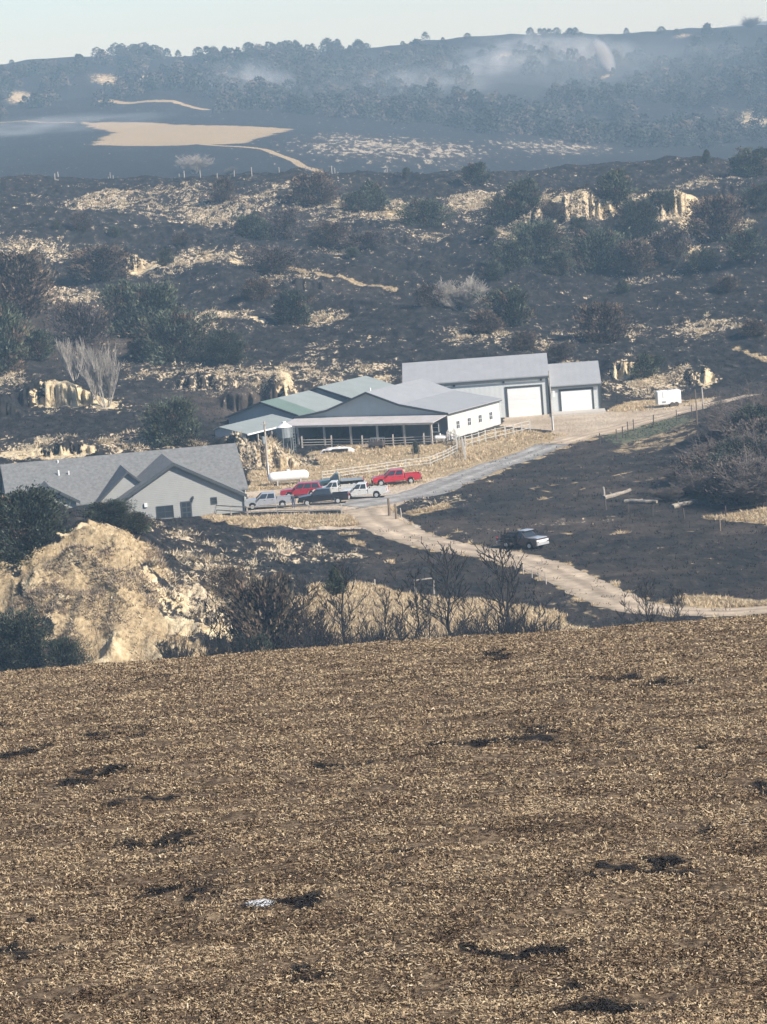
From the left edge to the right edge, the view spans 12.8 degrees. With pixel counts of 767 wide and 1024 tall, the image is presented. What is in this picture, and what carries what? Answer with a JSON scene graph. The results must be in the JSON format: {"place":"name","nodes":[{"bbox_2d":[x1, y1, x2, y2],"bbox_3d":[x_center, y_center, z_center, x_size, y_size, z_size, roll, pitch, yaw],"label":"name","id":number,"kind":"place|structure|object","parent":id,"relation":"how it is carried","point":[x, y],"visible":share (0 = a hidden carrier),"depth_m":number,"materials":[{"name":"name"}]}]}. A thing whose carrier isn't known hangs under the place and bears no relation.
{"place":"outdoors","nodes":[
{"label":"outdoors","id":0,"kind":"place"},
{"bbox_2d":[0,21,766,670],"bbox_3d":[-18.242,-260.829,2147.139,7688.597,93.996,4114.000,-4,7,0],"label":"ground","id":1,"kind":"structure","parent":0,"point":[150,135],"depth_m":572.09,"materials":[{"name":"black soil"}]},
{"bbox_2d":[0,297,37,372],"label":"cedar tree","id":2,"kind":"object","parent":1,"relation":"on","point":[13,330],"visible":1,"depth_m":532.70,"materials":[{"name":"green plant"}]},
{"bbox_2d":[0,245,65,319],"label":"cedar tree","id":3,"kind":"object","parent":1,"relation":"on","point":[23,284],"visible":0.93,"depth_m":578.90,"materials":[{"name":"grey plant"}]},
{"bbox_2d":[0,602,68,671],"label":"cedar tree","id":4,"kind":"object","parent":1,"relation":"on","point":[19,636],"visible":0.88,"depth_m":298.33,"materials":[{"name":"green plant"}]},
{"bbox_2d":[0,480,72,566],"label":"cedar tree","id":5,"kind":"object","parent":1,"relation":"on","point":[25,515],"visible":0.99,"depth_m":317.45,"materials":[{"name":"green plant"}]},
{"bbox_2d":[17,326,56,361],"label":"cedar tree","id":6,"kind":"object","parent":1,"relation":"on","point":[41,341],"visible":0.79,"depth_m":544.90,"materials":[{"name":"green plant"}]},
{"bbox_2d":[33,634,98,666],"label":"cedar tree","id":7,"kind":"object","parent":1,"relation":"on","point":[66,648],"visible":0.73,"depth_m":297.05,"materials":[{"name":"green plant"}]},
{"bbox_2d":[54,335,84,380],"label":"bare thicket","id":8,"kind":"object","parent":1,"relation":"on","point":[67,362],"visible":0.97,"depth_m":520.87,"materials":[{"name":"grey plant"}]},
{"bbox_2d":[40,298,120,346],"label":"cedar tree","id":9,"kind":"object","parent":1,"relation":"on","point":[80,319],"visible":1,"depth_m":563.80,"materials":[{"name":"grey plant"}]},
{"bbox_2d":[0,541,175,660],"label":"bluff scrub","id":10,"kind":"object","parent":1,"relation":"on","point":[131,573],"visible":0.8,"depth_m":310.93,"materials":[{"name":"beige plant"}]},
{"bbox_2d":[53,242,139,282],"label":"cedar tree","id":11,"kind":"object","parent":1,"relation":"on","point":[98,262],"visible":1,"depth_m":652.96,"materials":[{"name":"green plant"}]},
{"bbox_2d":[74,341,126,407],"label":"bare thicket","id":12,"kind":"object","parent":1,"relation":"on","point":[108,379],"visible":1,"depth_m":493.49,"materials":[{"name":"grey plant"}]},
{"bbox_2d":[78,496,142,525],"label":"cedar tree","id":13,"kind":"object","parent":1,"relation":"on","point":[112,511],"visible":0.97,"depth_m":333.58,"materials":[{"name":"green plant"}]},
{"bbox_2d":[94,274,147,337],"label":"cedar tree","id":14,"kind":"object","parent":1,"relation":"on","point":[114,296],"visible":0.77,"depth_m":572.57,"materials":[{"name":"green plant"}]},
{"bbox_2d":[0,443,248,518],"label":"ranch house","id":15,"kind":"structure","parent":1,"relation":"on","point":[184,482],"depth_m":405.55,"materials":[{"name":"grey"}]},
{"bbox_2d":[117,510,156,532],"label":"cedar tree","id":16,"kind":"object","parent":1,"relation":"on","point":[137,524],"visible":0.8,"depth_m":336.15,"materials":[{"name":"green plant"}]},
{"bbox_2d":[113,276,196,336],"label":"cedar tree","id":17,"kind":"object","parent":1,"relation":"on","point":[155,297],"visible":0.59,"depth_m":570.71,"materials":[{"name":"green plant"}]},
{"bbox_2d":[132,391,212,447],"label":"cedar tree","id":18,"kind":"object","parent":1,"relation":"on","point":[168,422],"visible":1,"depth_m":448.81,"materials":[{"name":"green plant"}]},
{"bbox_2d":[117,306,228,365],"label":"cedar tree","id":19,"kind":"object","parent":1,"relation":"on","point":[173,336],"visible":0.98,"depth_m":542.70,"materials":[{"name":"green plant"}]},
{"bbox_2d":[151,633,196,658],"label":"burnt brush","id":20,"kind":"object","parent":1,"relation":"on","point":[168,653],"visible":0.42,"depth_m":289.31,"materials":[{"name":"black plant"}]},
{"bbox_2d":[173,154,214,173],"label":"bare tree","id":21,"kind":"object","parent":1,"relation":"on","point":[193,165],"visible":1,"depth_m":1148.46,"materials":[{"name":"grey plant"}]},
{"bbox_2d":[192,628,231,656],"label":"burnt brush","id":22,"kind":"object","parent":1,"relation":"on","point":[212,651],"visible":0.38,"depth_m":286.93,"materials":[{"name":"black plant"}]},
{"bbox_2d":[205,173,236,204],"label":"cedar tree","id":23,"kind":"object","parent":1,"relation":"on","point":[223,192],"visible":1,"depth_m":764.26,"materials":[{"name":"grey plant"}]},
{"bbox_2d":[191,561,258,599],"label":"cedar tree","id":24,"kind":"object","parent":1,"relation":"on","point":[226,573],"visible":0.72,"depth_m":320.46,"materials":[{"name":"brown plant"}]},
{"bbox_2d":[202,327,255,363],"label":"cedar tree","id":25,"kind":"object","parent":1,"relation":"on","point":[229,345],"visible":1,"depth_m":538.62,"materials":[{"name":"green plant"}]},
{"bbox_2d":[227,211,271,239],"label":"cedar tree","id":26,"kind":"object","parent":1,"relation":"on","point":[249,227],"visible":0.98,"depth_m":702.08,"materials":[{"name":"green plant"}]},
{"bbox_2d":[213,414,296,442],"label":"open shed","id":27,"kind":"structure","parent":1,"relation":"on","point":[252,428],"depth_m":468.32,"materials":[{"name":"grey metal"}]},
{"bbox_2d":[236,276,279,300],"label":"cedar tree","id":28,"kind":"object","parent":1,"relation":"on","point":[252,288],"visible":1,"depth_m":600.70,"materials":[{"name":"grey plant"}]},
{"bbox_2d":[243,491,293,509],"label":"pickup truck","id":29,"kind":"object","parent":1,"relation":"on","point":[268,498],"visible":0.93,"depth_m":403.67,"materials":[{"name":"silver metal"}]},
{"bbox_2d":[214,567,323,652],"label":"bush","id":30,"kind":"object","parent":1,"relation":"on","point":[262,604],"visible":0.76,"depth_m":290.38,"materials":[{"name":"green plant"}]},
{"bbox_2d":[239,244,312,275],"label":"cedar tree","id":31,"kind":"object","parent":1,"relation":"on","point":[277,259],"visible":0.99,"depth_m":634.96,"materials":[{"name":"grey plant"}]},
{"bbox_2d":[224,390,341,433],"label":"green roof barn","id":32,"kind":"structure","parent":1,"relation":"on","point":[291,406],"depth_m":484.35,"materials":[{"name":"metal"}]},
{"bbox_2d":[259,204,309,239],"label":"cedar tree","id":33,"kind":"object","parent":1,"relation":"on","point":[280,221],"visible":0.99,"depth_m":708.84,"materials":[{"name":"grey plant"}]},
{"bbox_2d":[268,469,308,485],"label":"propane tank","id":34,"kind":"object","parent":1,"relation":"on","point":[287,475],"visible":0.98,"depth_m":426.33,"materials":[{"name":"white metal"}]},
{"bbox_2d":[271,287,318,325],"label":"cedar tree","id":35,"kind":"object","parent":1,"relation":"on","point":[291,306],"visible":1,"depth_m":578.80,"materials":[{"name":"green plant"}]},
{"bbox_2d":[279,481,322,495],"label":"station wagon","id":36,"kind":"object","parent":1,"relation":"on","point":[303,488],"visible":0.63,"depth_m":412.01,"materials":[{"name":"red paint"}]},
{"bbox_2d":[284,574,327,640],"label":"bare tree","id":37,"kind":"object","parent":1,"relation":"on","point":[304,605],"visible":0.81,"depth_m":290.32,"materials":[{"name":"brown plant"}]},
{"bbox_2d":[277,610,338,649],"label":"burnt brush","id":38,"kind":"object","parent":1,"relation":"on","point":[315,642],"visible":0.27,"depth_m":282.09,"materials":[{"name":"brown plant"}]},
{"bbox_2d":[277,168,341,205],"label":"cedar tree","id":39,"kind":"object","parent":1,"relation":"on","point":[316,186],"visible":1,"depth_m":753.53,"materials":[{"name":"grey plant"}]},
{"bbox_2d":[298,487,349,504],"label":"pickup truck","id":40,"kind":"object","parent":1,"relation":"on","point":[317,495],"visible":0.99,"depth_m":403.68,"materials":[{"name":"black paint"}]},
{"bbox_2d":[301,220,353,246],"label":"cedar tree","id":41,"kind":"object","parent":1,"relation":"on","point":[327,233],"visible":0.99,"depth_m":670.50,"materials":[{"name":"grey plant"}]},
{"bbox_2d":[315,553,369,644],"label":"bare tree","id":42,"kind":"object","parent":1,"relation":"on","point":[333,603],"visible":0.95,"depth_m":293.38,"materials":[{"name":"brown plant"}]},
{"bbox_2d":[320,565,348,596],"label":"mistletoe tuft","id":43,"kind":"object","parent":42,"relation":"attached to","point":[334,584],"visible":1,"depth_m":292.41,"materials":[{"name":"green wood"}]},
{"bbox_2d":[310,376,392,401],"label":"green roof barn","id":44,"kind":"structure","parent":1,"relation":"on","point":[343,391],"depth_m":499.50,"materials":[{"name":"metal"}]},
{"bbox_2d":[338,189,370,210],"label":"cedar tree","id":45,"kind":"object","parent":1,"relation":"on","point":[354,200],"visible":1,"depth_m":733.71,"materials":[{"name":"green plant"}]},
{"bbox_2d":[339,482,388,499],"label":"pickup truck","id":46,"kind":"object","parent":1,"relation":"on","point":[361,488],"visible":0.87,"depth_m":407.52,"materials":[{"name":"white paint"}]},
{"bbox_2d":[315,617,416,645],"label":"burnt brush","id":47,"kind":"object","parent":1,"relation":"on","point":[381,635],"visible":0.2,"depth_m":281.46,"materials":[{"name":"brown plant"}]},
{"bbox_2d":[333,228,400,248],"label":"cedar tree","id":48,"kind":"object","parent":1,"relation":"on","point":[355,239],"visible":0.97,"depth_m":666.89,"materials":[{"name":"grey plant"}]},
{"bbox_2d":[359,179,392,211],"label":"cedar tree","id":49,"kind":"object","parent":1,"relation":"on","point":[378,200],"visible":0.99,"depth_m":736.89,"materials":[{"name":"green plant"}]},
{"bbox_2d":[0,175,755,634],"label":"bunch grass","id":50,"kind":"structure","parent":1,"relation":"on","point":[288,371],"depth_m":535.45,"materials":[{"name":"beige plant"}]},
{"bbox_2d":[0,27,766,148],"bbox_3d":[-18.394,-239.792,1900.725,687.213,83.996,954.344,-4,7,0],"label":"woods","id":51,"kind":"object","parent":1,"relation":"on","point":[388,75],"visible":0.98,"depth_m":1893.71,"materials":[{"name":"green plant"}]},
{"bbox_2d":[0,156,766,627],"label":"burnt tufts","id":52,"kind":"object","parent":1,"relation":"on","point":[534,548],"visible":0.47,"depth_m":478.21,"materials":[{"name":"black plant"}]},
{"bbox_2d":[1,354,766,661],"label":"dry grass","id":53,"kind":"structure","parent":1,"relation":"on","point":[309,520],"depth_m":364.60,"materials":[{"name":"beige plant"}]},
{"bbox_2d":[287,379,502,444],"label":"stall barn","id":54,"kind":"structure","parent":1,"relation":"on","point":[416,409],"depth_m":467.61,"materials":[{"name":"grey metal"}]},
{"bbox_2d":[371,468,421,485],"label":"pickup truck","id":55,"kind":"object","parent":1,"relation":"on","point":[393,475],"visible":1,"depth_m":418.27,"materials":[{"name":"red paint"}]},
{"bbox_2d":[402,568,431,638],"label":"bare tree","id":56,"kind":"object","parent":1,"relation":"on","point":[415,599],"visible":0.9,"depth_m":285.99,"materials":[{"name":"brown plant"}]},
{"bbox_2d":[392,195,457,227],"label":"cedar tree","id":57,"kind":"object","parent":1,"relation":"on","point":[426,212],"visible":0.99,"depth_m":703.54,"materials":[{"name":"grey plant"}]},
{"bbox_2d":[410,283,445,306],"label":"cedar tree","id":58,"kind":"object","parent":1,"relation":"on","point":[422,293],"visible":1,"depth_m":576.43,"materials":[{"name":"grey plant"}]},
{"bbox_2d":[411,536,479,632],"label":"bare tree","id":59,"kind":"object","parent":1,"relation":"on","point":[449,603],"visible":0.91,"depth_m":291.41,"materials":[{"name":"brown plant"}]},
{"bbox_2d":[411,609,503,639],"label":"burnt brush","id":60,"kind":"object","parent":1,"relation":"on","point":[465,626],"visible":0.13,"depth_m":281.42,"materials":[{"name":"brown plant"}]},
{"bbox_2d":[436,271,488,310],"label":"bare thicket","id":61,"kind":"object","parent":1,"relation":"on","point":[463,300],"visible":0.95,"depth_m":577.42,"materials":[{"name":"grey plant"}]},
{"bbox_2d":[402,353,549,417],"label":"machine shop","id":62,"kind":"structure","parent":1,"relation":"on","point":[518,384],"depth_m":485.22,"materials":[{"name":"metal"}]},
{"bbox_2d":[507,386,541,416],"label":"overhead door","id":63,"kind":"structure","parent":62,"relation":"in","point":[526,401],"depth_m":484.95,"materials":[{"name":"white metal"}]},
{"bbox_2d":[456,161,495,185],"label":"cedar tree","id":64,"kind":"object","parent":1,"relation":"on","point":[473,174],"visible":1,"depth_m":780.82,"materials":[{"name":"green plant"}]},
{"bbox_2d":[464,307,508,332],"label":"cedar tree","id":65,"kind":"object","parent":1,"relation":"on","point":[483,321],"visible":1,"depth_m":552.49,"materials":[{"name":"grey plant"}]},
{"bbox_2d":[478,258,505,279],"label":"cedar tree","id":66,"kind":"object","parent":1,"relation":"on","point":[493,270],"visible":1,"depth_m":625.41,"materials":[{"name":"green plant"}]},
{"bbox_2d":[473,193,522,224],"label":"cedar tree","id":67,"kind":"object","parent":1,"relation":"on","point":[497,206],"visible":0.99,"depth_m":690.51,"materials":[{"name":"green plant"}]},
{"bbox_2d":[469,528,530,630],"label":"bare tree","id":68,"kind":"object","parent":1,"relation":"on","point":[502,582],"visible":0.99,"depth_m":285.36,"materials":[{"name":"brown plant"}]},
{"bbox_2d":[460,605,540,635],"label":"burnt brush","id":69,"kind":"object","parent":1,"relation":"on","point":[507,627],"visible":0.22,"depth_m":282.62,"materials":[{"name":"brown plant"}]},
{"bbox_2d":[468,282,538,325],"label":"cedar tree","id":70,"kind":"object","parent":1,"relation":"on","point":[511,303],"visible":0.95,"depth_m":563.52,"materials":[{"name":"green plant"}]},
{"bbox_2d":[484,238,534,270],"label":"cedar tree","id":71,"kind":"object","parent":1,"relation":"on","point":[510,255],"visible":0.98,"depth_m":645.73,"materials":[{"name":"green plant"}]},
{"bbox_2d":[505,330,538,350],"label":"cedar tree","id":72,"kind":"object","parent":1,"relation":"on","point":[525,340],"visible":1,"depth_m":536.84,"materials":[{"name":"green plant"}]},
{"bbox_2d":[502,174,542,213],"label":"cedar tree","id":73,"kind":"object","parent":1,"relation":"on","point":[525,190],"visible":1,"depth_m":689.30,"materials":[{"name":"green plant"}]},
{"bbox_2d":[496,529,548,549],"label":"old pickup","id":74,"kind":"object","parent":1,"relation":"on","point":[529,539],"visible":0.88,"depth_m":354.24,"materials":[{"name":"white paint"}]},
{"bbox_2d":[501,217,591,261],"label":"cedar tree","id":75,"kind":"object","parent":1,"relation":"on","point":[537,238],"visible":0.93,"depth_m":648.69,"materials":[{"name":"green plant"}]},
{"bbox_2d":[539,249,575,275],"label":"cedar tree","id":76,"kind":"object","parent":1,"relation":"on","point":[558,262],"visible":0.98,"depth_m":633.55,"materials":[{"name":"green plant"}]},
{"bbox_2d":[539,338,577,362],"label":"cedar tree","id":77,"kind":"object","parent":1,"relation":"on","point":[564,351],"visible":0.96,"depth_m":524.93,"materials":[{"name":"green plant"}]},
{"bbox_2d":[548,361,600,411],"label":"garage","id":78,"kind":"structure","parent":1,"relation":"on","point":[575,385],"depth_m":485.20,"materials":[{"name":"metal"}]},
{"bbox_2d":[561,389,592,410],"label":"overhead door","id":79,"kind":"structure","parent":78,"relation":"in","point":[575,399],"depth_m":485.07,"materials":[{"name":"white metal"}]},
{"bbox_2d":[551,223,631,272],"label":"cedar tree","id":80,"kind":"object","parent":1,"relation":"on","point":[601,242],"visible":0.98,"depth_m":648.98,"materials":[{"name":"green plant"}]},
{"bbox_2d":[565,300,641,342],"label":"cedar tree","id":81,"kind":"object","parent":1,"relation":"on","point":[608,323],"visible":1,"depth_m":543.31,"materials":[{"name":"green plant"}]},
{"bbox_2d":[592,167,642,204],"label":"cedar tree","id":82,"kind":"object","parent":1,"relation":"on","point":[614,183],"visible":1,"depth_m":688.56,"materials":[{"name":"green plant"}]},
{"bbox_2d":[609,236,658,274],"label":"cedar tree","id":83,"kind":"object","parent":1,"relation":"on","point":[637,253],"visible":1,"depth_m":647.13,"materials":[{"name":"green plant"}]},
{"bbox_2d":[615,195,667,239],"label":"cedar tree","id":84,"kind":"object","parent":1,"relation":"on","point":[641,214],"visible":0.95,"depth_m":666.02,"materials":[{"name":"green plant"}]},
{"bbox_2d":[626,577,658,622],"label":"bare tree","id":85,"kind":"object","parent":1,"relation":"on","point":[645,605],"visible":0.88,"depth_m":287.25,"materials":[{"name":"brown plant"}]},
{"bbox_2d":[627,352,663,377],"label":"cedar tree","id":86,"kind":"object","parent":1,"relation":"on","point":[643,366],"visible":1,"depth_m":511.37,"materials":[{"name":"green plant"}]},
{"bbox_2d":[645,225,696,260],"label":"cedar tree","id":87,"kind":"object","parent":1,"relation":"on","point":[671,244],"visible":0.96,"depth_m":651.40,"materials":[{"name":"green plant"}]},
{"bbox_2d":[655,389,688,406],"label":"cargo trailer","id":88,"kind":"object","parent":1,"relation":"on","point":[671,397],"visible":1,"depth_m":481.36,"materials":[{"name":"white paint"}]},
{"bbox_2d":[676,246,722,271],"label":"cedar tree","id":89,"kind":"object","parent":1,"relation":"on","point":[702,259],"visible":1,"depth_m":638.93,"materials":[{"name":"green plant"}]},
{"bbox_2d":[668,451,730,495],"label":"bush","id":90,"kind":"object","parent":1,"relation":"on","point":[700,463],"visible":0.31,"depth_m":389.51,"materials":[{"name":"grey plant"}]},
{"bbox_2d":[675,192,750,242],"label":"cedar tree","id":91,"kind":"object","parent":1,"relation":"on","point":[711,222],"visible":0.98,"depth_m":661.04,"materials":[{"name":"green plant"}]},
{"bbox_2d":[699,396,762,440],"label":"bare tree","id":92,"kind":"object","parent":1,"relation":"on","point":[717,426],"visible":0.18,"depth_m":412.87,"materials":[{"name":"brown plant"}]},
{"bbox_2d":[697,449,766,508],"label":"bare tree","id":93,"kind":"object","parent":1,"relation":"on","point":[725,466],"visible":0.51,"depth_m":376.23,"materials":[{"name":"grey plant"}]},
{"bbox_2d":[709,432,766,461],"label":"cedar tree","id":94,"kind":"object","parent":1,"relation":"on","point":[730,444],"visible":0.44,"depth_m":396.06,"materials":[{"name":"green plant"}]},
{"bbox_2d":[712,411,766,460],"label":"bush","id":95,"kind":"object","parent":1,"relation":"on","point":[744,424],"visible":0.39,"depth_m":401.91,"materials":[{"name":"grey plant"}]},
{"bbox_2d":[715,445,766,506],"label":"bare tree","id":96,"kind":"object","parent":1,"relation":"on","point":[755,486],"visible":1,"depth_m":372.48,"materials":[{"name":"brown plant"}]},
{"bbox_2d":[720,226,766,259],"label":"cedar tree","id":97,"kind":"object","parent":1,"relation":"on","point":[740,243],"visible":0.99,"depth_m":632.27,"materials":[{"name":"green plant"}]},
{"bbox_2d":[723,146,766,177],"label":"cedar tree","id":98,"kind":"object","parent":1,"relation":"on","point":[749,161],"visible":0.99,"depth_m":783.42,"materials":[{"name":"green plant"}]},
{"bbox_2d":[725,402,766,427],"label":"cedar tree","id":99,"kind":"object","parent":1,"relation":"on","point":[755,411],"visible":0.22,"depth_m":409.33,"materials":[{"name":"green plant"}]},
{"bbox_2d":[738,182,766,211],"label":"cedar tree","id":100,"kind":"object","parent":1,"relation":"on","point":[756,199],"visible":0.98,"depth_m":686.51,"materials":[{"name":"green plant"}]},
{"bbox_2d":[0,613,766,1023],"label":"stubble field","id":101,"kind":"structure","parent":0,"point":[62,991],"depth_m":41.55,"materials":[{"name":"beige plant"}]},
{"bbox_2d":[0,0,766,64],"label":"sky","id":102,"kind":"structure","parent":0,"point":[29,29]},
{"bbox_2d":[330,444,567,507],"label":"gravel road","id":103,"kind":"structure","parent":0,"point":[465,476],"depth_m":419.95,"materials":[{"name":"grey gravel"}]},
{"bbox_2d":[345,507,766,615],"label":"dirt road","id":104,"kind":"structure","parent":0,"point":[372,520],"depth_m":338.43,"materials":[{"name":"beige soil"}]},
{"bbox_2d":[543,394,758,443],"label":"ranch track","id":105,"kind":"structure","parent":0,"point":[586,436],"depth_m":461.45,"materials":[{"name":"beige soil"}]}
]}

